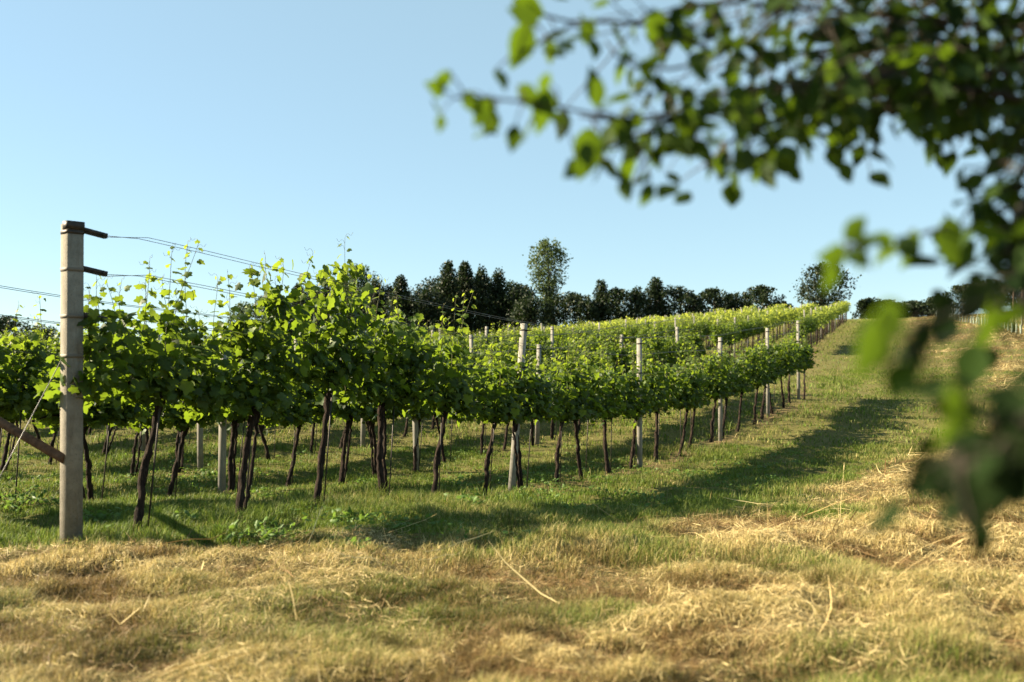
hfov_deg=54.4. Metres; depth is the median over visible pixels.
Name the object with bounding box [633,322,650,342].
grape vine
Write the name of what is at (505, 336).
grape vine
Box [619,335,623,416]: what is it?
concrete post
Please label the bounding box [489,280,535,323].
broadleaf tree
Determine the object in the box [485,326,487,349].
concrete post
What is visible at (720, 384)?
grape vine
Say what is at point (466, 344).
grape vine
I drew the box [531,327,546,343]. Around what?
grape vine
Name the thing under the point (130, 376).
grape vine
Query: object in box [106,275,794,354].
trellis wire
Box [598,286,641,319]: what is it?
broadleaf tree
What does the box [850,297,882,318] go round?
hedge bush
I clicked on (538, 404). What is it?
grape vine
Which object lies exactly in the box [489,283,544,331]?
broadleaf tree
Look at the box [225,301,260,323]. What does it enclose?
broadleaf tree
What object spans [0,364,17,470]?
grape vine
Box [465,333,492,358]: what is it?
grape vine
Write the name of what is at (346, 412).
grape vine
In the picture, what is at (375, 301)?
broadleaf tree
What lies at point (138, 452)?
vine stake
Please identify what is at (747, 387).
grape vine
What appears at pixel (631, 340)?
grape vine
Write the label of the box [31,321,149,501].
grape vine
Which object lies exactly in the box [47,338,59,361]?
grape vine
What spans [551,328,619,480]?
grape vine
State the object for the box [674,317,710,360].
grape vine
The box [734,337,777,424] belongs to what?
grape vine
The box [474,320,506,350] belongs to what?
grape vine
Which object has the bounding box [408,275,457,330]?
broadleaf tree
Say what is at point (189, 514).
weed
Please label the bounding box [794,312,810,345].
grape vine
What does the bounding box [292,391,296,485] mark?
vine stake
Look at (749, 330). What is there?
grape vine
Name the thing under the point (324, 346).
trellis wire
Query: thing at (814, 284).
broadleaf tree
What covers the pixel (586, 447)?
vine stake
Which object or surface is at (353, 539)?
ground cover
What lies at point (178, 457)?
vine stake
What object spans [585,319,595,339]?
grape vine
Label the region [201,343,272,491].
grape vine
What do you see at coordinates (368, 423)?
grape vine
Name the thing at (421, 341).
grape vine
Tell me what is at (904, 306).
hedge bush
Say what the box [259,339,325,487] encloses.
grape vine
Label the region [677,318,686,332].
grape vine
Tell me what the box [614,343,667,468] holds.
grape vine
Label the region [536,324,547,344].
grape vine
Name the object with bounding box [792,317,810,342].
grape vine
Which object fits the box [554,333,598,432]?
grape vine
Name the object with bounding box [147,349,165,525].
vine stake
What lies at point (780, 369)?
grape vine
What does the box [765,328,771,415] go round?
concrete post
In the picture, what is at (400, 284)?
broadleaf tree
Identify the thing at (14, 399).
grape vine
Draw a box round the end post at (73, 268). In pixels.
[60,220,107,544]
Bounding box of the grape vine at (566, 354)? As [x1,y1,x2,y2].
[558,329,580,362]
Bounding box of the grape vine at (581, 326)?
[575,319,592,343]
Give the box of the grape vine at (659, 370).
[636,342,679,461]
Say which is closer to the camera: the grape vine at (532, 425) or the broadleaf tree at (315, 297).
the grape vine at (532, 425)
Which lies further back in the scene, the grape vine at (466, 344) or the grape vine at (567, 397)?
the grape vine at (466, 344)
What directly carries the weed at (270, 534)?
on the ground at (794, 429)
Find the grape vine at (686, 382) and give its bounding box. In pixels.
[656,340,711,456]
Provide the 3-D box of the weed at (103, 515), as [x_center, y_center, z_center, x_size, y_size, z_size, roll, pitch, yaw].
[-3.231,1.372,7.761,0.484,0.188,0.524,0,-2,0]
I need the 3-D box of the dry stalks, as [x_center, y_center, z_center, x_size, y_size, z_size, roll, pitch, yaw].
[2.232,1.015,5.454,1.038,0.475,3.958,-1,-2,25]
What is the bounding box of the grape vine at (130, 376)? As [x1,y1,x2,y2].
[30,237,225,530]
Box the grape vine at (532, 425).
[514,339,555,445]
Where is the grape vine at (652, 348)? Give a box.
[629,333,663,376]
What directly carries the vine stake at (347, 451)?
on the ground at (794, 429)
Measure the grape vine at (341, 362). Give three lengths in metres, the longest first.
2.608 x 1.454 x 0.940 m
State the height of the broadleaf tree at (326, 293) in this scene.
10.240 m
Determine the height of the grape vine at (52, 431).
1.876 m
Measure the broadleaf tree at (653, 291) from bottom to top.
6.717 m
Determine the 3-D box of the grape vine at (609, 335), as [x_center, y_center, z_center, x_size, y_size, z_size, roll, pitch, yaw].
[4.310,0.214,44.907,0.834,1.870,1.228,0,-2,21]
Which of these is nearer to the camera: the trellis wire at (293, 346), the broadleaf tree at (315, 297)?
the trellis wire at (293, 346)
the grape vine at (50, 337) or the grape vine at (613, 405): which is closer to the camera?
the grape vine at (613, 405)
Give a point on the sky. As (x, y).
(249, 130)
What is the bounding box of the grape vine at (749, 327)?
[738,313,753,352]
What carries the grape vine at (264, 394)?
on the ground at (794, 429)
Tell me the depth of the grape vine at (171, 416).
10.67 m
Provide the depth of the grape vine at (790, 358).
23.38 m
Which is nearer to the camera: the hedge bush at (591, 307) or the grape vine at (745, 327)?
the grape vine at (745, 327)
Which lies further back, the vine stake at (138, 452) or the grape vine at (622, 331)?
the grape vine at (622, 331)
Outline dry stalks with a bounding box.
[814,463,1023,644]
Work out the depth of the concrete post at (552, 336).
25.35 m
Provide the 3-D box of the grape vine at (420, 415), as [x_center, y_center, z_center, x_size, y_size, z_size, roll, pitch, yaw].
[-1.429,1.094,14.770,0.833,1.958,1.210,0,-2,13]
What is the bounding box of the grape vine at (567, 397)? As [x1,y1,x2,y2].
[528,337,599,483]
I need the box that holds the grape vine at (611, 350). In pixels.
[594,323,627,420]
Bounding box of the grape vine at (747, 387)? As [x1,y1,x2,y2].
[722,335,762,431]
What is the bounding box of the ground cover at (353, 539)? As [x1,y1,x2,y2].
[0,448,865,550]
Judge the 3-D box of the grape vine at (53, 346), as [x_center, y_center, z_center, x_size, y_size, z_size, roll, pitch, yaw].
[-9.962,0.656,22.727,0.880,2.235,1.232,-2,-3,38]
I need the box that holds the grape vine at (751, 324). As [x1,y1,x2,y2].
[744,314,756,335]
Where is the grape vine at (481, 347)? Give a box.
[468,333,496,417]
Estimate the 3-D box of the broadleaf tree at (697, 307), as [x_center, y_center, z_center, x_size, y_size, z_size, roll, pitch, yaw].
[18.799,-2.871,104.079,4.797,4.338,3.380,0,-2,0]
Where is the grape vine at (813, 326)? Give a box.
[805,308,819,344]
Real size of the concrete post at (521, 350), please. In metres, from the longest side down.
2.280 x 0.136 x 0.080 m
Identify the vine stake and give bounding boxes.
[15,371,24,497]
[101,423,109,499]
[137,432,139,475]
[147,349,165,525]
[175,402,183,495]
[237,419,244,491]
[245,406,252,511]
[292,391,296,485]
[323,370,333,503]
[344,415,350,482]
[389,406,394,492]
[418,420,422,470]
[438,413,441,492]
[489,417,494,487]
[527,388,533,484]
[560,422,561,481]
[585,421,587,477]
[610,387,612,472]
[658,388,660,444]
[680,410,680,443]
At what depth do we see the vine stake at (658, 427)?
16.16 m
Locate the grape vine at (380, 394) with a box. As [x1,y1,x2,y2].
[315,271,428,497]
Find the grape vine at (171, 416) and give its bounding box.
[126,338,225,497]
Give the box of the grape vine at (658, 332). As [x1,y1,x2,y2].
[645,318,663,341]
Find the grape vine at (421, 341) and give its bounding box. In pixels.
[413,326,430,344]
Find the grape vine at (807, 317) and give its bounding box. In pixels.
[802,309,813,331]
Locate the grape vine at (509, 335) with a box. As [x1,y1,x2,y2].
[498,327,518,347]
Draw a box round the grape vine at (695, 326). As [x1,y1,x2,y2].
[689,317,701,337]
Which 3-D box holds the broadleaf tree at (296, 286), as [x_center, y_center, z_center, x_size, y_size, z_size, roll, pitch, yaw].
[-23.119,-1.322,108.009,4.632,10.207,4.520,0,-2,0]
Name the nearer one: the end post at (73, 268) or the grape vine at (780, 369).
the end post at (73, 268)
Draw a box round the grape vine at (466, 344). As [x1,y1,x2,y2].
[456,336,473,353]
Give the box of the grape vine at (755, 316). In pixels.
[753,312,760,346]
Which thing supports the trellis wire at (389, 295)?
attached to the concrete post at (798, 373)
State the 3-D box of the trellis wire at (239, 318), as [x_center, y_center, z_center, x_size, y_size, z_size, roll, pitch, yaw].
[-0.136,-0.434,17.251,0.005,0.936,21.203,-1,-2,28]
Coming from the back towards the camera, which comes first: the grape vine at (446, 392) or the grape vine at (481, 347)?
the grape vine at (481, 347)
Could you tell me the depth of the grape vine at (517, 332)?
40.94 m
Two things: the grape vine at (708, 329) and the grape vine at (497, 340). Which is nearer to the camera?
the grape vine at (497, 340)
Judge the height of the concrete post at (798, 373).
2.280 m
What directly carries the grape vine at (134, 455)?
on the ground at (794, 429)
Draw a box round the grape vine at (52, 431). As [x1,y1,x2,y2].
[32,366,93,433]
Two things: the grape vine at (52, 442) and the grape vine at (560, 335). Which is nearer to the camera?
the grape vine at (52, 442)
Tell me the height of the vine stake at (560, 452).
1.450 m
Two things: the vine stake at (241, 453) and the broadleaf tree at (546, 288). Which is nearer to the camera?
the vine stake at (241, 453)
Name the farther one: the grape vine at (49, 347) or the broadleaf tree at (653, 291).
the broadleaf tree at (653, 291)
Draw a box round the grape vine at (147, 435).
[145,367,150,445]
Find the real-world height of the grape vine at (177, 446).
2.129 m
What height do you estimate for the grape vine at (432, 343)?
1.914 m
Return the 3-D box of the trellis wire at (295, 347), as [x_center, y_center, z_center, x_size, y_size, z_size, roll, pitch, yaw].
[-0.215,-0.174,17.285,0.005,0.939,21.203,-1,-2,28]
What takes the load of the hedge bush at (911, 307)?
on the ground at (794, 429)
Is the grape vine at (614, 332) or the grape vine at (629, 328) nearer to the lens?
the grape vine at (614, 332)
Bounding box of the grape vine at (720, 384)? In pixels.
[689,343,739,441]
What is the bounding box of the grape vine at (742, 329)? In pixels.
[736,318,748,351]
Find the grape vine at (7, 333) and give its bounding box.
[0,323,11,347]
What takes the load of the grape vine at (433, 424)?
on the ground at (794, 429)
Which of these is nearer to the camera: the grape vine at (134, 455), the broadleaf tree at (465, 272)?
the grape vine at (134, 455)
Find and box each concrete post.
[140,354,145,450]
[197,423,202,470]
[218,333,229,492]
[360,418,365,446]
[412,417,419,470]
[469,335,473,418]
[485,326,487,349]
[508,323,530,490]
[535,344,543,443]
[550,326,555,360]
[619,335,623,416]
[636,338,645,467]
[675,327,678,371]
[718,337,724,440]
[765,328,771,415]
[796,320,801,398]
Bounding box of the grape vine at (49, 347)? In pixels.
[16,326,58,362]
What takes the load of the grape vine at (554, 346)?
on the ground at (794, 429)
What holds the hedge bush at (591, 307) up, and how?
on the ground at (794, 429)
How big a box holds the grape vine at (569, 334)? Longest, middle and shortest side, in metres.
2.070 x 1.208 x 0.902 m
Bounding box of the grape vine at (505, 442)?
[483,354,536,450]
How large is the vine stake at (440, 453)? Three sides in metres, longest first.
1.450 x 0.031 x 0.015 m
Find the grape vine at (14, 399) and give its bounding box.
[0,291,59,499]
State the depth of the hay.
4.53 m
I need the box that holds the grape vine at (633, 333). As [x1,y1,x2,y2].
[630,321,642,342]
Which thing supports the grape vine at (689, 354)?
on the ground at (794, 429)
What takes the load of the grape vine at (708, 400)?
on the ground at (794, 429)
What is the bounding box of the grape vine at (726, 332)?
[709,319,733,341]
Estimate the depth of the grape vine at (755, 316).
50.74 m
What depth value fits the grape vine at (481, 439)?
16.59 m
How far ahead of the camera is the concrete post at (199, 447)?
14.77 m
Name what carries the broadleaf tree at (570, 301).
on the ground at (794, 429)
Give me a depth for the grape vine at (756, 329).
50.10 m
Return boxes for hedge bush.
[503,293,557,350]
[564,294,607,326]
[723,291,759,311]
[775,300,792,323]
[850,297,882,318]
[866,299,908,317]
[901,300,932,316]
[914,297,956,315]
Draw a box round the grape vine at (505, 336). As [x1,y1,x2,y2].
[497,323,513,338]
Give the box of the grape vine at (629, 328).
[621,320,634,347]
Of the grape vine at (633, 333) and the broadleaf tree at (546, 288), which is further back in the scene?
the broadleaf tree at (546, 288)
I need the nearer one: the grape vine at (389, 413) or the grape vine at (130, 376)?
the grape vine at (130, 376)
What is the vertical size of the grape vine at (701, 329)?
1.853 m
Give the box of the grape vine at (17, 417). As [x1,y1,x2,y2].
[0,333,42,443]
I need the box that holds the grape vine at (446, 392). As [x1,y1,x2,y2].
[388,288,491,492]
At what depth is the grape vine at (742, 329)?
45.70 m
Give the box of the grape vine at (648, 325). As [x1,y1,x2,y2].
[636,318,652,329]
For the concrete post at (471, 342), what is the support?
on the ground at (794, 429)
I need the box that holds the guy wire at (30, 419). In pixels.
[0,361,60,476]
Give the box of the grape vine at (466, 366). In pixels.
[442,342,483,422]
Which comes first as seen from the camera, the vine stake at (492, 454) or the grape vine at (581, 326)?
the vine stake at (492, 454)
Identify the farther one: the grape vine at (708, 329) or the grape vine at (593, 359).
the grape vine at (708, 329)
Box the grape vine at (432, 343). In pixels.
[421,330,450,356]
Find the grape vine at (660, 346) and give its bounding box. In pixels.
[643,321,676,365]
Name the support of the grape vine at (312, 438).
on the ground at (794, 429)
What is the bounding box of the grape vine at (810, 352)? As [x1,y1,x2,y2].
[788,327,819,398]
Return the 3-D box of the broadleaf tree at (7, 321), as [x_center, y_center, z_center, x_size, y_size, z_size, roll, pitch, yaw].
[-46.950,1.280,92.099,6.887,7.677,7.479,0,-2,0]
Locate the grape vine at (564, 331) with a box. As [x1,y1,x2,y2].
[557,321,571,339]
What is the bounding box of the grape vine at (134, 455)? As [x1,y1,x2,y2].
[108,404,154,476]
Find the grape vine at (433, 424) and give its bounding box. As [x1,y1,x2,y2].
[418,331,450,428]
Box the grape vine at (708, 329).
[703,317,712,349]
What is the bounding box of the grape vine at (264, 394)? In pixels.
[157,263,308,513]
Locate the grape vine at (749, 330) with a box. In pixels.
[743,315,754,351]
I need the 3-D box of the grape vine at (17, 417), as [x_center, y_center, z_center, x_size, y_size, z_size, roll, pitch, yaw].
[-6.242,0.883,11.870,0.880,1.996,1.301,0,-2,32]
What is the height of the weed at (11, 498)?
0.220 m
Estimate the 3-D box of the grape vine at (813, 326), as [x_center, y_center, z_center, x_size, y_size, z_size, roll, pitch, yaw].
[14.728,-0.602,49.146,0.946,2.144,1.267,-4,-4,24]
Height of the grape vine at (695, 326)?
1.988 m
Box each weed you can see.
[0,485,59,513]
[83,506,129,523]
[151,510,201,526]
[190,462,227,477]
[215,512,326,546]
[301,506,377,524]
[436,492,485,506]
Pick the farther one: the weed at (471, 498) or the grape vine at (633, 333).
the grape vine at (633, 333)
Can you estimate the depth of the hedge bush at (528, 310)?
102.59 m
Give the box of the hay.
[0,314,1023,681]
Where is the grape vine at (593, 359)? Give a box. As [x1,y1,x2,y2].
[578,339,611,425]
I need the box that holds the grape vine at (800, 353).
[774,322,810,402]
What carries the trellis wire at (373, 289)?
attached to the end post at (73, 268)
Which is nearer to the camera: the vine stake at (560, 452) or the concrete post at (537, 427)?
the vine stake at (560, 452)
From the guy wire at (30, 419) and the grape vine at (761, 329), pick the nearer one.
the guy wire at (30, 419)
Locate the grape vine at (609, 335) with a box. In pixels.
[601,326,617,345]
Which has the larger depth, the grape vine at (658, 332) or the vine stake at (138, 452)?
the grape vine at (658, 332)
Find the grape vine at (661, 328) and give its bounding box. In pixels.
[652,318,671,337]
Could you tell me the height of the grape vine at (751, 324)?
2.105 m
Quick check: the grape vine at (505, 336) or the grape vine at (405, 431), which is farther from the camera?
the grape vine at (505, 336)
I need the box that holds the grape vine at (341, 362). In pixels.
[235,233,384,504]
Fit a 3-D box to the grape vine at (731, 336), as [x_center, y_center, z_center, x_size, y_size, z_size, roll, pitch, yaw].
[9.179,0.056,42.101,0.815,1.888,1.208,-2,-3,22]
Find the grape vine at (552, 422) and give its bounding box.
[534,343,569,439]
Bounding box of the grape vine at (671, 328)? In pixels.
[662,318,676,338]
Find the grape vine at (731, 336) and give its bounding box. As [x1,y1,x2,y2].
[723,321,737,354]
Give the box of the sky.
[0,0,1023,341]
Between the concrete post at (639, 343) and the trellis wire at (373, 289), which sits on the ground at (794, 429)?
the concrete post at (639, 343)
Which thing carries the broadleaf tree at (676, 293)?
on the ground at (794, 429)
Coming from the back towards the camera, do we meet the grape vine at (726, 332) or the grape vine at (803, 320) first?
the grape vine at (803, 320)
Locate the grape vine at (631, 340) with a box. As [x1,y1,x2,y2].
[621,320,634,343]
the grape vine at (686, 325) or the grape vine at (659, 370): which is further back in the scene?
the grape vine at (686, 325)
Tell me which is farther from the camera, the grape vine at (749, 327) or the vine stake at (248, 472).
the grape vine at (749, 327)
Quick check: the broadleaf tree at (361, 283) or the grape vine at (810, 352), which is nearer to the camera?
the grape vine at (810, 352)
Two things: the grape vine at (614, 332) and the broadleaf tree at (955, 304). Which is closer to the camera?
the grape vine at (614, 332)
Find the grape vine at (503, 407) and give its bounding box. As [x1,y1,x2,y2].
[435,322,536,496]
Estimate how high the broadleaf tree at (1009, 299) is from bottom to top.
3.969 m
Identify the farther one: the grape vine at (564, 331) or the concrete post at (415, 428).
the grape vine at (564, 331)
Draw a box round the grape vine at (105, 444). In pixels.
[101,366,117,456]
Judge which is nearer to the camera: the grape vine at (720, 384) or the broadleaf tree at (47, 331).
the grape vine at (720, 384)
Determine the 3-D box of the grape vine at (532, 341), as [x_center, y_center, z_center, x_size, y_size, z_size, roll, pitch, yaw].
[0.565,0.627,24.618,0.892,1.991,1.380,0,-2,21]
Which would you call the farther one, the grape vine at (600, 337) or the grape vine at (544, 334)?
the grape vine at (544, 334)
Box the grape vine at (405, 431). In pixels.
[402,418,407,436]
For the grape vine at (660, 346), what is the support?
on the ground at (794, 429)
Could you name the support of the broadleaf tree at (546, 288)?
on the ground at (794, 429)
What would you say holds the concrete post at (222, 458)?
on the ground at (794, 429)
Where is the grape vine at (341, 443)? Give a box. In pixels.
[335,393,345,449]
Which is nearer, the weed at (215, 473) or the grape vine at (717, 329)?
the weed at (215, 473)
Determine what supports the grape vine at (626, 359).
on the ground at (794, 429)
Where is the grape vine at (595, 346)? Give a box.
[570,327,599,357]
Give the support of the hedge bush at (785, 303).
on the ground at (794, 429)
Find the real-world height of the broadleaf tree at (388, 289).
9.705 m
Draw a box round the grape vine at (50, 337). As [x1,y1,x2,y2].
[41,328,59,345]
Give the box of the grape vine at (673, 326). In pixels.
[669,317,680,340]
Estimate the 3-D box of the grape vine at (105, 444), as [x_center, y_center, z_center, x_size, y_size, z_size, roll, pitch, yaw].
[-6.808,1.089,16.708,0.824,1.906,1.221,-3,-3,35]
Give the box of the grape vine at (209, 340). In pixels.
[205,333,231,357]
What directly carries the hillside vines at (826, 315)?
on the ground at (794, 429)
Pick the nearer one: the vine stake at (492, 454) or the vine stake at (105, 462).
the vine stake at (105, 462)
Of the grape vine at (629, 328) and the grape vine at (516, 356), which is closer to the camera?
the grape vine at (516, 356)
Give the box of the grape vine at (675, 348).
[662,326,687,376]
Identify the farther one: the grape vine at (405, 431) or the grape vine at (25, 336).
the grape vine at (25, 336)
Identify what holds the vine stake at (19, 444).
on the ground at (794, 429)
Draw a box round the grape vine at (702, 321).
[697,319,707,342]
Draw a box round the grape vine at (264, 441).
[258,424,270,459]
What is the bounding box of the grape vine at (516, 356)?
[497,328,527,364]
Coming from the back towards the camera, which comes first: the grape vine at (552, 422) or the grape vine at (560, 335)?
the grape vine at (560, 335)
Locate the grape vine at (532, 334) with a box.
[528,323,538,340]
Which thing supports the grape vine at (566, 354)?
on the ground at (794, 429)
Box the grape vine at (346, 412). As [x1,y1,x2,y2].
[300,385,373,485]
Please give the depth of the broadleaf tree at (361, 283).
111.39 m
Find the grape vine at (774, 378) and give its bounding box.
[745,335,785,418]
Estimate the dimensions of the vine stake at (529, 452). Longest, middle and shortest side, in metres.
1.450 x 0.032 x 0.013 m
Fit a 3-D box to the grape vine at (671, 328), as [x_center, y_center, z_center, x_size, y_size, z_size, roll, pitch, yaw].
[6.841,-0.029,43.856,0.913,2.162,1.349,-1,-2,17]
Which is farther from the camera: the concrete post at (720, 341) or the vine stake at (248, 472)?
the concrete post at (720, 341)
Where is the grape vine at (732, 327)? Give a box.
[723,317,741,341]
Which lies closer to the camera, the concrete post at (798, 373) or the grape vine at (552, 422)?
the grape vine at (552, 422)
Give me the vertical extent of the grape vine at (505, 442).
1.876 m
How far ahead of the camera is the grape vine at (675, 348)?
24.73 m
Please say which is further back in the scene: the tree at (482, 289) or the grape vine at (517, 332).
the tree at (482, 289)
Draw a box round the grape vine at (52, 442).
[27,357,59,464]
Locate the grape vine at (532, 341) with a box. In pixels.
[518,328,551,363]
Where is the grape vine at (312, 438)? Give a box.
[299,388,320,452]
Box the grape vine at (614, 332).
[609,321,621,344]
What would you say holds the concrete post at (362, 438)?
on the ground at (794, 429)
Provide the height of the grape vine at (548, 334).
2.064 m
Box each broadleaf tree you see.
[0,314,44,340]
[29,324,59,340]
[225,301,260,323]
[252,295,291,334]
[286,283,310,335]
[289,286,336,325]
[311,284,336,334]
[335,263,381,331]
[358,283,412,332]
[362,275,389,330]
[384,274,422,329]
[402,288,456,335]
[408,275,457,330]
[448,260,477,330]
[486,267,512,331]
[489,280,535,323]
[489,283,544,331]
[522,236,572,327]
[544,291,597,327]
[591,279,612,322]
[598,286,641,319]
[619,285,653,319]
[644,276,673,316]
[648,284,704,316]
[671,293,711,316]
[698,286,732,312]
[741,284,784,310]
[789,262,861,306]
[944,284,962,309]
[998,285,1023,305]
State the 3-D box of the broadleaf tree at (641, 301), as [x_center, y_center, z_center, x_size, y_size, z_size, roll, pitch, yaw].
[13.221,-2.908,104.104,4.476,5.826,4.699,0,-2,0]
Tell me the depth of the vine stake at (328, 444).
8.61 m
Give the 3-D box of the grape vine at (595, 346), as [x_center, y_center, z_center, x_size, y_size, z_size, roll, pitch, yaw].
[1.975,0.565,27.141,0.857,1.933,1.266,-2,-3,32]
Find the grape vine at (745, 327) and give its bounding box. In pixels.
[736,313,750,354]
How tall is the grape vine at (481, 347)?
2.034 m
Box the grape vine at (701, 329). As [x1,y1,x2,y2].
[695,322,705,337]
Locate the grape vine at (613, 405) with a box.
[581,345,632,473]
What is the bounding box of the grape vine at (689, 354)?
[671,321,699,367]
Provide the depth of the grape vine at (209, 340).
22.70 m
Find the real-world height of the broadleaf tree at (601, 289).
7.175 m
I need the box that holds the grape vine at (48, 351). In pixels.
[8,340,49,420]
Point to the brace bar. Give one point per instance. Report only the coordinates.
(37, 443)
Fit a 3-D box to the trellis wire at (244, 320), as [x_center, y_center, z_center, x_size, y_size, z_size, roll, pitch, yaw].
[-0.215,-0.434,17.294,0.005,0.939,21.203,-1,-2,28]
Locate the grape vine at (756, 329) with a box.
[750,314,760,347]
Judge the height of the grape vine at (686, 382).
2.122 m
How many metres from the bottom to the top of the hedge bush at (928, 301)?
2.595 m
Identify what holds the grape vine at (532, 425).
on the ground at (794, 429)
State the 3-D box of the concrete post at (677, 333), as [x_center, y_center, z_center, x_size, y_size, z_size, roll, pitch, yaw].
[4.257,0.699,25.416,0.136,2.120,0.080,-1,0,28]
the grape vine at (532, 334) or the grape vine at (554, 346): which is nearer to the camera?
the grape vine at (554, 346)
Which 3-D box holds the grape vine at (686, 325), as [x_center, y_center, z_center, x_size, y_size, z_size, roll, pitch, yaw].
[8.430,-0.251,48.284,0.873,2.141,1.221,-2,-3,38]
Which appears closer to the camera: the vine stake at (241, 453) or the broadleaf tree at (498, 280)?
the vine stake at (241, 453)
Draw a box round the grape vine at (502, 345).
[476,333,513,365]
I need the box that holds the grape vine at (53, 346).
[47,332,86,361]
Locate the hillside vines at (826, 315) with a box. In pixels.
[468,301,851,350]
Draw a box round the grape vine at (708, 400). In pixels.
[670,342,718,448]
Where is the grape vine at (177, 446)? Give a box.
[142,349,185,472]
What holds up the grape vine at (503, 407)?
on the ground at (794, 429)
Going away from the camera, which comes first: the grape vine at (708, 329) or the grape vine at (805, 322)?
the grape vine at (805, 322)
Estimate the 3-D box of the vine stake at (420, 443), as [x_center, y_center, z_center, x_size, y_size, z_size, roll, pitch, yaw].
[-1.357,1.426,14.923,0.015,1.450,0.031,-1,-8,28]
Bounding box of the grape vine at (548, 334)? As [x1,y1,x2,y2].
[546,325,556,346]
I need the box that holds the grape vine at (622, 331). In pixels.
[615,321,628,343]
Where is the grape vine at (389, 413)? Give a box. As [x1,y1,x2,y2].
[340,404,410,478]
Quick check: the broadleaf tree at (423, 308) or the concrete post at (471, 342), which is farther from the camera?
the broadleaf tree at (423, 308)
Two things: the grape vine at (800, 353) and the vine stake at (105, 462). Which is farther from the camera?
the grape vine at (800, 353)
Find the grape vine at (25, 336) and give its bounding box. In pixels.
[8,325,47,348]
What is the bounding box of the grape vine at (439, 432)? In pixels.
[434,363,460,462]
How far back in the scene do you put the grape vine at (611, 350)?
21.52 m
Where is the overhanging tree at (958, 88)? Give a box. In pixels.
[424,0,1023,563]
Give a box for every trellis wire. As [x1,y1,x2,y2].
[0,285,694,336]
[0,287,686,336]
[0,314,690,353]
[0,316,684,353]
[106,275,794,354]
[108,274,790,354]
[110,236,794,337]
[110,320,775,374]
[111,320,785,375]
[112,237,798,337]
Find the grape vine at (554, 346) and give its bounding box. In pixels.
[534,331,568,364]
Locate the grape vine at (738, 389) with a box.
[705,342,750,438]
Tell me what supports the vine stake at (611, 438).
on the ground at (794, 429)
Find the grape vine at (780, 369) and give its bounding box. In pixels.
[750,329,786,413]
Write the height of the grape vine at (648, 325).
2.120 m
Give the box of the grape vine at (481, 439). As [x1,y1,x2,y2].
[461,356,491,454]
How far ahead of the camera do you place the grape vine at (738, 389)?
19.45 m
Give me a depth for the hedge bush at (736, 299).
107.56 m
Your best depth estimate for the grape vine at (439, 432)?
15.51 m
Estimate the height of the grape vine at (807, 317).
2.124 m
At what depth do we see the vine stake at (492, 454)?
11.16 m
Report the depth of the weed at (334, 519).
7.35 m
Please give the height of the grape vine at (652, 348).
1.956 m
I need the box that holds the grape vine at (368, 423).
[366,420,373,445]
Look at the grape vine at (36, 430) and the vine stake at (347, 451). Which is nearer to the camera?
the vine stake at (347, 451)
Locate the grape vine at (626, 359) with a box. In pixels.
[607,321,651,376]
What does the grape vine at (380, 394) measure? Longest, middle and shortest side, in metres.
2.377 x 1.367 x 0.925 m
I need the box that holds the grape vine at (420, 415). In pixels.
[399,364,442,473]
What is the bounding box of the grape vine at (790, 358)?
[773,332,804,407]
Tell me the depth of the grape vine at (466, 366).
21.15 m
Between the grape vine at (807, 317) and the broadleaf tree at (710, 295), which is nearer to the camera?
the grape vine at (807, 317)
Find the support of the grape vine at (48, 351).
on the ground at (794, 429)
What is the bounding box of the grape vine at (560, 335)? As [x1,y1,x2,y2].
[555,325,568,351]
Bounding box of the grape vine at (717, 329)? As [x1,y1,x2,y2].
[706,316,729,343]
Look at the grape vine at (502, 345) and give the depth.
22.89 m
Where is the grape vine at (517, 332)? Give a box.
[508,327,526,343]
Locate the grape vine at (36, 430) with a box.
[26,349,49,439]
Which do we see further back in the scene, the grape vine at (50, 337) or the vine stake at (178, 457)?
the grape vine at (50, 337)
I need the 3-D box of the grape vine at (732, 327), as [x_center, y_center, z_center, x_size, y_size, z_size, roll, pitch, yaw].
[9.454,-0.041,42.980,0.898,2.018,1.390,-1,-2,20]
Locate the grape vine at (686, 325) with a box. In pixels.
[674,316,695,332]
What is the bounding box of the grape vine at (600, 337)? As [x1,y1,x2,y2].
[582,326,611,355]
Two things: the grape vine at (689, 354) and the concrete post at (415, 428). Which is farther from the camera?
the grape vine at (689, 354)
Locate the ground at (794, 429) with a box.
[0,313,1023,681]
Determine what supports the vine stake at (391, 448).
on the ground at (794, 429)
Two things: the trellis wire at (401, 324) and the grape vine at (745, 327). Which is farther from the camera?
the grape vine at (745, 327)
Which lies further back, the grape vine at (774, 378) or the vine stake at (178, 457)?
the grape vine at (774, 378)
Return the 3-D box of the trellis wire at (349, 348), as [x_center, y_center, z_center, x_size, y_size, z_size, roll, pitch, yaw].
[2.331,0.139,15.906,0.004,0.849,21.203,-1,-2,28]
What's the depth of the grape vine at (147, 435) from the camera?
17.47 m
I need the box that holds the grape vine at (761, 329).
[755,312,765,344]
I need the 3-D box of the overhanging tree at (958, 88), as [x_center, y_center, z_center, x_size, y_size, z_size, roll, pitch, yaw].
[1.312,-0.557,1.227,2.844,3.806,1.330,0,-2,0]
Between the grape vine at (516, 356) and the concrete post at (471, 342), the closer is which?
the concrete post at (471, 342)
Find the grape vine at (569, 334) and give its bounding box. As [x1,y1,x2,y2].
[561,322,579,346]
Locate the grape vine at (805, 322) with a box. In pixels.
[793,314,812,332]
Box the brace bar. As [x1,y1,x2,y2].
[0,417,64,462]
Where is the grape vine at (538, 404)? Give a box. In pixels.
[477,327,563,487]

